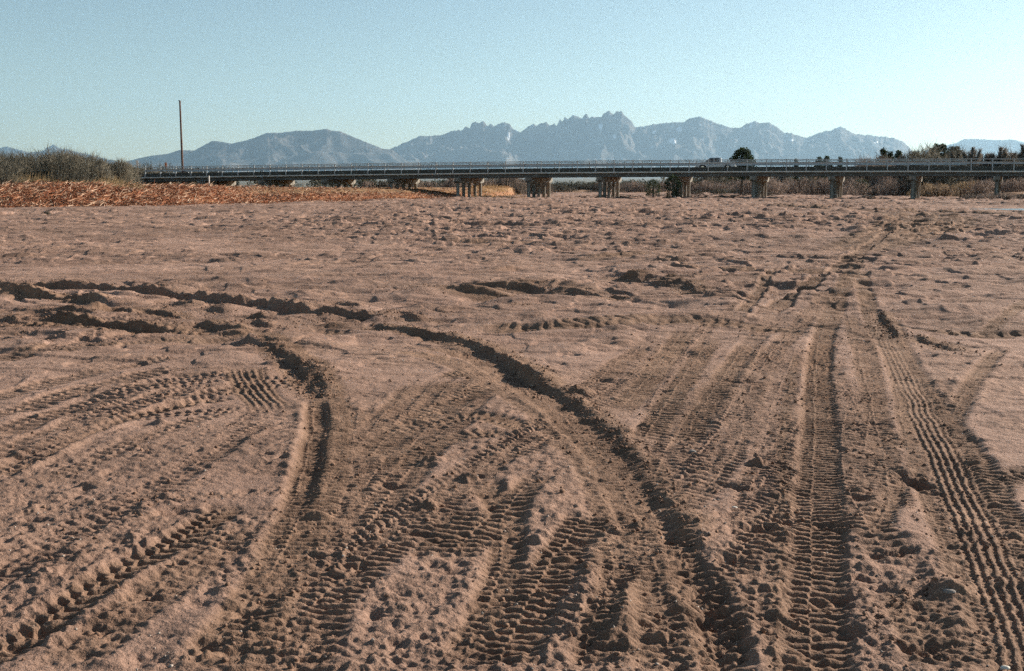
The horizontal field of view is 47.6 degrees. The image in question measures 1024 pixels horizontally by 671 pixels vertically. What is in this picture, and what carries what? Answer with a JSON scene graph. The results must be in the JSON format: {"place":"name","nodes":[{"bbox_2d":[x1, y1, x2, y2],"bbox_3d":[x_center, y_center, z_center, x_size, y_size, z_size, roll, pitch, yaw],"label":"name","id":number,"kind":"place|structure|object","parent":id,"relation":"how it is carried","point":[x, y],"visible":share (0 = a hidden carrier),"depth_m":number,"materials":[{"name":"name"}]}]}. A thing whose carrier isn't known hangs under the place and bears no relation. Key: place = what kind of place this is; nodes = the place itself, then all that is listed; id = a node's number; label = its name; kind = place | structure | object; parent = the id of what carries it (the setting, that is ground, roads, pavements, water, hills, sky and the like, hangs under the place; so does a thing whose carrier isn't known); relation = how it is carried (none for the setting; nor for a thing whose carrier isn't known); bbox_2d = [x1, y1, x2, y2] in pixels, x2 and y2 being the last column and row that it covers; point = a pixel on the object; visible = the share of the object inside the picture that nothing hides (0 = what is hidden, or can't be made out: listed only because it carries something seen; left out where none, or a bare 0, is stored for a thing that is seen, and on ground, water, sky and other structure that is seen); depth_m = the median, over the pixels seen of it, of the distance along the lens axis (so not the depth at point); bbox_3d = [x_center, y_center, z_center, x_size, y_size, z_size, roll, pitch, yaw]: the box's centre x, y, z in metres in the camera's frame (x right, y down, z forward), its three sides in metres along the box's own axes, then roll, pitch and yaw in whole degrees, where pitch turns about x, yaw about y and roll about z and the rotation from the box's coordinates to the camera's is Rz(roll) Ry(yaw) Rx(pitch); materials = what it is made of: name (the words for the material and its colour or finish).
{"place":"outdoors","nodes":[
{"label":"outdoors","id":0,"kind":"place"},
{"bbox_2d":[0,145,116,165],"bbox_3d":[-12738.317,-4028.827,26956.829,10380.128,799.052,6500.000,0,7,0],"label":"mountains","id":1,"kind":"structure","parent":0,"point":[7,148],"depth_m":26621.10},
{"bbox_2d":[126,129,419,171],"bbox_3d":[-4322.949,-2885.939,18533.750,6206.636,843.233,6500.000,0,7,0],"label":"mountains","id":2,"kind":"structure","parent":0,"point":[321,146],"depth_m":18366.59,"materials":[{"name":"stone"}]},
{"bbox_2d":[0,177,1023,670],"bbox_3d":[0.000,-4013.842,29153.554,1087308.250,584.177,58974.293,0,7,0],"label":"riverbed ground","id":3,"kind":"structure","parent":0,"point":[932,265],"depth_m":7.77,"materials":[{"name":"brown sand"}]},
{"bbox_2d":[0,140,229,186],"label":"thicket","id":4,"kind":"object","parent":3,"relation":"on","point":[75,167],"visible":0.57,"depth_m":123.00,"materials":[{"name":"plant"}]},
{"bbox_2d":[178,100,183,183],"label":"utility pole","id":5,"kind":"object","parent":3,"relation":"on","point":[181,142],"visible":0.63,"depth_m":187.35,"materials":[{"name":"brown wood"}]},
{"bbox_2d":[0,179,517,207],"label":"dry plant litter","id":6,"kind":"object","parent":3,"relation":"on","point":[34,193],"visible":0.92,"depth_m":109.44,"materials":[{"name":"brown plant"}]},
{"bbox_2d":[178,168,802,187],"bbox_3d":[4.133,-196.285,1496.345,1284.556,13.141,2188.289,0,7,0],"label":"woodland","id":7,"kind":"object","parent":3,"relation":"on","point":[316,182],"visible":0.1,"depth_m":698.06,"materials":[{"name":"brown plant"}]},
{"bbox_2d":[1,166,993,197],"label":"dry grass","id":8,"kind":"structure","parent":3,"relation":"on","point":[28,177],"depth_m":120.09,"materials":[{"name":"brown plant"}]},
{"bbox_2d":[0,248,1023,670],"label":"sand crumbs","id":9,"kind":"object","parent":3,"relation":"on","point":[658,616],"visible":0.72,"depth_m":7.30,"materials":[{"name":"brown sand"}]},
{"bbox_2d":[139,158,1023,198],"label":"road bridge","id":10,"kind":"structure","parent":3,"relation":"on","point":[760,176],"depth_m":166.40,"materials":[{"name":"concrete"}]},
{"bbox_2d":[695,158,736,166],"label":"pickup truck","id":11,"kind":"object","parent":10,"relation":"on","point":[715,159],"visible":0.39,"depth_m":165.09,"materials":[{"name":"silver metal"}]},
{"bbox_2d":[584,194,643,197],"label":"driftwood pile","id":12,"kind":"object","parent":3,"relation":"on","point":[615,196],"visible":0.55,"depth_m":174.34,"materials":[{"name":"brown wood"}]},
{"bbox_2d":[645,178,660,196],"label":"dark shrub","id":13,"kind":"object","parent":3,"relation":"on","point":[649,188],"visible":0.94,"depth_m":198.09,"materials":[{"name":"green plant"}]},
{"bbox_2d":[661,174,682,197],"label":"dark shrub","id":14,"kind":"object","parent":3,"relation":"on","point":[668,182],"visible":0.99,"depth_m":158.53,"materials":[{"name":"green plant"}]},
{"bbox_2d":[649,191,708,196],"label":"driftwood pile","id":15,"kind":"object","parent":3,"relation":"on","point":[691,194],"visible":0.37,"depth_m":182.08,"materials":[{"name":"brown wood"}]},
{"bbox_2d":[357,156,1023,199],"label":"riverbank brush","id":16,"kind":"object","parent":3,"relation":"on","point":[983,189],"visible":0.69,"depth_m":235.27,"materials":[{"name":"brown plant"}]},
{"bbox_2d":[728,147,756,193],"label":"round tree","id":17,"kind":"object","parent":3,"relation":"on","point":[742,152],"visible":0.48,"depth_m":246.21,"materials":[{"name":"green plant"}]},
{"bbox_2d":[733,191,794,195],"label":"driftwood pile","id":18,"kind":"object","parent":3,"relation":"on","point":[768,194],"visible":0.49,"depth_m":176.24,"materials":[{"name":"brown wood"}]},
{"bbox_2d":[792,158,798,184],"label":"tree","id":19,"kind":"object","parent":3,"relation":"on","point":[795,178],"visible":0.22,"depth_m":326.51,"materials":[{"name":"green plant"}]},
{"bbox_2d":[813,156,824,182],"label":"tree","id":20,"kind":"object","parent":3,"relation":"on","point":[818,157],"visible":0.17,"depth_m":326.10,"materials":[{"name":"green plant"}]},
{"bbox_2d":[822,156,832,178],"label":"tree","id":21,"kind":"object","parent":3,"relation":"on","point":[826,157],"visible":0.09,"depth_m":331.05,"materials":[{"name":"green plant"}]},
{"bbox_2d":[692,141,1023,195],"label":"bare thicket","id":22,"kind":"object","parent":3,"relation":"on","point":[950,181],"visible":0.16,"depth_m":224.80,"materials":[{"name":"brown plant"}]},
{"bbox_2d":[852,178,870,193],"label":"dark shrub","id":23,"kind":"object","parent":3,"relation":"on","point":[865,181],"visible":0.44,"depth_m":212.94,"materials":[{"name":"green plant"}]},
{"bbox_2d":[844,195,891,198],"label":"driftwood pile","id":24,"kind":"object","parent":3,"relation":"on","point":[870,196],"visible":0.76,"depth_m":148.81,"materials":[{"name":"brown wood"}]},
{"bbox_2d":[880,147,887,161],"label":"poplar tree","id":25,"kind":"object","parent":3,"relation":"on","point":[883,151],"visible":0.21,"depth_m":286.14,"materials":[{"name":"green plant"}]},
{"bbox_2d":[887,151,893,161],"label":"poplar tree","id":26,"kind":"object","parent":3,"relation":"on","point":[890,153],"visible":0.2,"depth_m":288.24,"materials":[{"name":"green plant"}]},
{"bbox_2d":[893,150,902,165],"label":"poplar tree","id":27,"kind":"object","parent":3,"relation":"on","point":[897,153],"visible":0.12,"depth_m":284.14,"materials":[{"name":"green plant"}]},
{"bbox_2d":[930,143,947,155],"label":"dark tree","id":28,"kind":"object","parent":3,"relation":"on","point":[943,147],"visible":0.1,"depth_m":270.50,"materials":[{"name":"green plant"}]},
{"bbox_2d":[943,588,955,593],"bbox_3d":[1.784,1.046,4.733,0.054,0.024,0.037,0,7,0],"label":"stone","id":29,"kind":"object","parent":3,"relation":"on","point":[949,591],"visible":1,"depth_m":4.72,"materials":[{"name":"grey stone"}]},
{"bbox_2d":[934,151,965,165],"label":"bare tree","id":30,"kind":"object","parent":3,"relation":"on","point":[952,155],"visible":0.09,"depth_m":225.57,"materials":[{"name":"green plant"}]},
{"bbox_2d":[942,146,963,157],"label":"dark tree","id":31,"kind":"object","parent":3,"relation":"on","point":[953,151],"visible":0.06,"depth_m":268.64,"materials":[{"name":"green plant"}]},
{"bbox_2d":[961,146,982,165],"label":"bare tree","id":32,"kind":"object","parent":3,"relation":"on","point":[973,153],"visible":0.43,"depth_m":221.88,"materials":[{"name":"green plant"}]},
{"bbox_2d":[977,153,991,178],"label":"bare tree","id":33,"kind":"object","parent":3,"relation":"on","point":[986,156],"visible":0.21,"depth_m":224.89,"materials":[{"name":"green plant"}]},
{"bbox_2d":[988,147,1009,165],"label":"bare tree","id":34,"kind":"object","parent":3,"relation":"on","point":[999,156],"visible":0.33,"depth_m":218.70,"materials":[{"name":"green plant"}]},
{"bbox_2d":[1000,665,1009,669],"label":"stone","id":35,"kind":"object","parent":3,"relation":"on","point":[1005,667],"visible":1,"depth_m":4.04,"materials":[{"name":"grey stone"}]},
{"bbox_2d":[1017,144,1023,165],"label":"bare tree","id":36,"kind":"object","parent":3,"relation":"on","point":[1020,157],"visible":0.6,"depth_m":212.44,"materials":[{"name":"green plant"}]},
{"bbox_2d":[0,262,1023,670],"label":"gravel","id":37,"kind":"structure","parent":0,"point":[504,530],"depth_m":5.46,"materials":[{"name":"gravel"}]},
{"bbox_2d":[0,0,1023,161],"label":"sky","id":38,"kind":"structure","parent":0,"point":[110,77],"materials":[{"name":"blue"}]},
{"bbox_2d":[391,111,914,169],"bbox_3d":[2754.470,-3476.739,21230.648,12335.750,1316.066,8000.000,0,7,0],"label":"mountains","id":39,"kind":"structure","parent":0,"point":[608,136],"depth_m":21228.07,"materials":[{"name":"grey stone"}]},
{"bbox_2d":[923,139,1023,159],"bbox_3d":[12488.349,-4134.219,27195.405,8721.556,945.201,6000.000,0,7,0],"label":"mountains","id":40,"kind":"structure","parent":0,"point":[987,146],"depth_m":27049.47,"materials":[{"name":"stone"}]},
{"bbox_2d":[996,208,1023,209],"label":"water","id":41,"kind":"structure","parent":0,"point":[1011,209],"depth_m":89.58,"materials":[{"name":"grey liquid"}]}
]}

